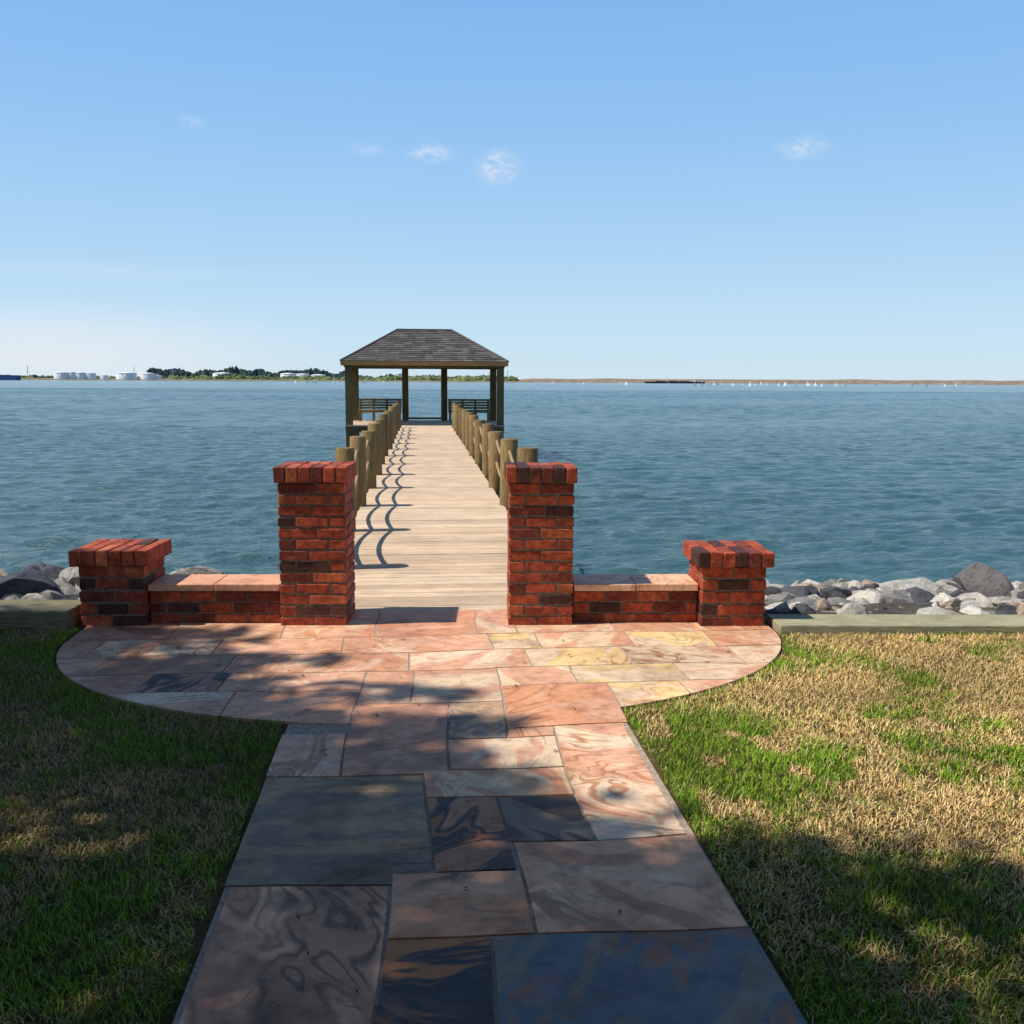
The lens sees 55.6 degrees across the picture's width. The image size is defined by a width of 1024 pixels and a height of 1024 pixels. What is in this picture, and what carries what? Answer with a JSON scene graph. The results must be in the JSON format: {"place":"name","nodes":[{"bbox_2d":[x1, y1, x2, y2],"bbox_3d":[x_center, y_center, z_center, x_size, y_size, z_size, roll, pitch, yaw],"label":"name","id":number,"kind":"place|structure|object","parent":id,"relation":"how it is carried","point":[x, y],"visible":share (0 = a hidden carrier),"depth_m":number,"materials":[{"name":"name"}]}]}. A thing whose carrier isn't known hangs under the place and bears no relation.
{"place":"outdoors","nodes":[
{"label":"outdoors","id":0,"kind":"place"},
{"bbox_2d":[21,378,532,382],"bbox_3d":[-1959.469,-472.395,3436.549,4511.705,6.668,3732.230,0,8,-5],"label":"shore","id":1,"kind":"structure","parent":0,"point":[162,379],"depth_m":2421.52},
{"bbox_2d":[53,372,68,378],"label":"storage tank","id":2,"kind":"object","parent":1,"relation":"on","point":[60,375],"visible":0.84,"depth_m":2276.02,"materials":[{"name":"white metal"}]},
{"bbox_2d":[68,372,74,378],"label":"storage tank","id":3,"kind":"object","parent":1,"relation":"on","point":[71,375],"visible":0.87,"depth_m":2289.66,"materials":[{"name":"white metal"}]},
{"bbox_2d":[75,372,85,378],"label":"storage tank","id":4,"kind":"object","parent":1,"relation":"on","point":[79,375],"visible":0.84,"depth_m":2294.51,"materials":[{"name":"white metal"}]},
{"bbox_2d":[85,372,95,378],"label":"storage tank","id":5,"kind":"object","parent":1,"relation":"on","point":[90,375],"visible":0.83,"depth_m":2304.47,"materials":[{"name":"white metal"}]},
{"bbox_2d":[100,375,108,378],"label":"storage tank","id":6,"kind":"object","parent":1,"relation":"on","point":[104,376],"visible":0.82,"depth_m":2319.69,"materials":[{"name":"white metal"}]},
{"bbox_2d":[115,372,136,379],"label":"storage tank","id":7,"kind":"object","parent":1,"relation":"on","point":[126,375],"visible":0.9,"depth_m":2326.26,"materials":[{"name":"white metal"}]},
{"bbox_2d":[140,373,155,379],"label":"storage tank","id":8,"kind":"object","parent":1,"relation":"on","point":[148,376],"visible":0.87,"depth_m":2347.75,"materials":[{"name":"white metal"}]},
{"bbox_2d":[213,372,229,376],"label":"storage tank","id":9,"kind":"object","parent":1,"relation":"on","point":[219,373],"visible":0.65,"depth_m":2543.07,"materials":[{"name":"white metal"}]},
{"bbox_2d":[21,365,518,380],"bbox_3d":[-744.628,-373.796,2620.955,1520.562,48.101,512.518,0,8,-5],"label":"distant trees","id":10,"kind":"object","parent":1,"relation":"on","point":[234,372],"visible":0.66,"depth_m":2560.07,"materials":[{"name":"green plant"}]},
{"bbox_2d":[280,373,295,377],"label":"storage tank","id":11,"kind":"object","parent":1,"relation":"on","point":[287,374],"visible":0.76,"depth_m":2580.27,"materials":[{"name":"white metal"}]},
{"bbox_2d":[56,609,807,1023],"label":"flagstone path","id":12,"kind":"structure","parent":0,"point":[648,967],"depth_m":3.48,"materials":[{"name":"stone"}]},
{"bbox_2d":[68,538,171,626],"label":"brick pillar","id":13,"kind":"structure","parent":12,"relation":"on","point":[117,577],"depth_m":6.29,"materials":[{"name":"red brick"}]},
{"bbox_2d":[150,590,281,622],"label":"brick wall","id":14,"kind":"structure","parent":12,"relation":"on","point":[214,606],"depth_m":6.39,"materials":[{"name":"red brick"}]},
{"bbox_2d":[148,574,280,590],"bbox_3d":[-1.950,0.471,6.509,0.856,0.047,0.352,0,8,-2],"label":"sandstone coping","id":15,"kind":"object","parent":14,"relation":"on","point":[218,582],"visible":0.87,"depth_m":6.39,"materials":[{"name":"beige stone"}]},
{"bbox_2d":[273,461,356,625],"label":"brick pillar","id":16,"kind":"structure","parent":12,"relation":"on","point":[316,534],"depth_m":6.29,"materials":[{"name":"red brick"}]},
{"bbox_2d":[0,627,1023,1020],"bbox_3d":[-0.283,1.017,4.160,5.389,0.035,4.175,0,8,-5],"label":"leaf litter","id":17,"kind":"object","parent":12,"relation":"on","point":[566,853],"visible":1,"depth_m":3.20,"materials":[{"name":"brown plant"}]},
{"bbox_2d":[504,462,577,624],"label":"brick pillar","id":18,"kind":"structure","parent":12,"relation":"on","point":[540,512],"depth_m":6.33,"materials":[{"name":"red brick"}]},
{"bbox_2d":[571,589,696,622],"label":"brick wall","id":19,"kind":"structure","parent":12,"relation":"on","point":[634,606],"depth_m":6.47,"materials":[{"name":"red brick"}]},
{"bbox_2d":[572,574,697,590],"bbox_3d":[0.815,0.476,6.585,0.826,0.047,0.352,0,8,-2],"label":"sandstone coping","id":20,"kind":"object","parent":19,"relation":"on","point":[634,582],"visible":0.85,"depth_m":6.46,"materials":[{"name":"stone"}]},
{"bbox_2d":[683,540,774,625],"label":"brick pillar","id":21,"kind":"structure","parent":12,"relation":"on","point":[728,577],"depth_m":6.36,"materials":[{"name":"red brick"}]},
{"bbox_2d":[0,380,1023,585],"bbox_3d":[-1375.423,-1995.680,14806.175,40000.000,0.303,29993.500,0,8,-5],"label":"water","id":22,"kind":"structure","parent":0,"point":[880,483],"depth_m":33.46,"materials":[{"name":"blue liquid"}]},
{"bbox_2d":[0,375,20,379],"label":"cargo ship","id":23,"kind":"object","parent":22,"relation":"on","point":[10,377],"visible":0.91,"depth_m":1930.48},
{"bbox_2d":[340,329,508,446],"bbox_3d":[-3.333,-3.848,37.272,6.025,6.256,4.952,0,8,-5],"label":"gazebo","id":24,"kind":"object","parent":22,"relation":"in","point":[405,350],"visible":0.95,"depth_m":35.37,"materials":[{"name":"grey wood"}]},
{"bbox_2d":[358,399,401,420],"bbox_3d":[-5.233,-4.049,38.579,1.700,0.888,0.670,0,8,-5],"label":"bench","id":25,"kind":"object","parent":24,"relation":"on","point":[361,410],"visible":0.78,"depth_m":38.73,"materials":[{"name":"brown wood"}]},
{"bbox_2d":[448,399,490,421],"bbox_3d":[-1.708,-4.074,38.903,1.700,0.888,0.670,0,8,-5],"label":"bench","id":26,"kind":"object","parent":24,"relation":"on","point":[475,404],"visible":0.8,"depth_m":39.07,"materials":[{"name":"brown wood"}]},
{"bbox_2d":[335,403,537,611],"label":"pier","id":27,"kind":"structure","parent":22,"relation":"in","point":[430,507],"depth_m":11.46,"materials":[{"name":"brown wood"}]},
{"bbox_2d":[644,380,704,383],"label":"barge","id":28,"kind":"object","parent":22,"relation":"on","point":[695,381],"visible":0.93,"depth_m":2240.86},
{"bbox_2d":[0,603,1023,1023],"bbox_3d":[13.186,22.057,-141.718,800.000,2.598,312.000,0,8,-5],"label":"ground","id":29,"kind":"structure","parent":0,"point":[200,929],"depth_m":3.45,"materials":[{"name":"green plant"}]},
{"bbox_2d":[0,600,81,631],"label":"timber curb","id":30,"kind":"structure","parent":29,"relation":"on","point":[30,615],"depth_m":6.22,"materials":[{"name":"grey wood"}]},
{"bbox_2d":[767,614,1023,634],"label":"timber curb","id":31,"kind":"structure","parent":29,"relation":"on","point":[881,624],"depth_m":6.28,"materials":[{"name":"beige wood"}]},
{"bbox_2d":[0,561,1023,613],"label":"riprap rocks","id":32,"kind":"object","parent":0,"point":[972,588],"visible":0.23,"depth_m":7.20,"materials":[{"name":"grey stone"}]},
{"bbox_2d":[0,0,1023,380],"label":"sky","id":33,"kind":"structure","parent":0,"point":[568,189],"materials":[{"name":"blue"}]},
{"bbox_2d":[519,378,1023,384],"bbox_3d":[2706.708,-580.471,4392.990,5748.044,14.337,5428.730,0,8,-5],"label":"shore","id":34,"kind":"structure","parent":0,"point":[863,381],"depth_m":2786.79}
]}

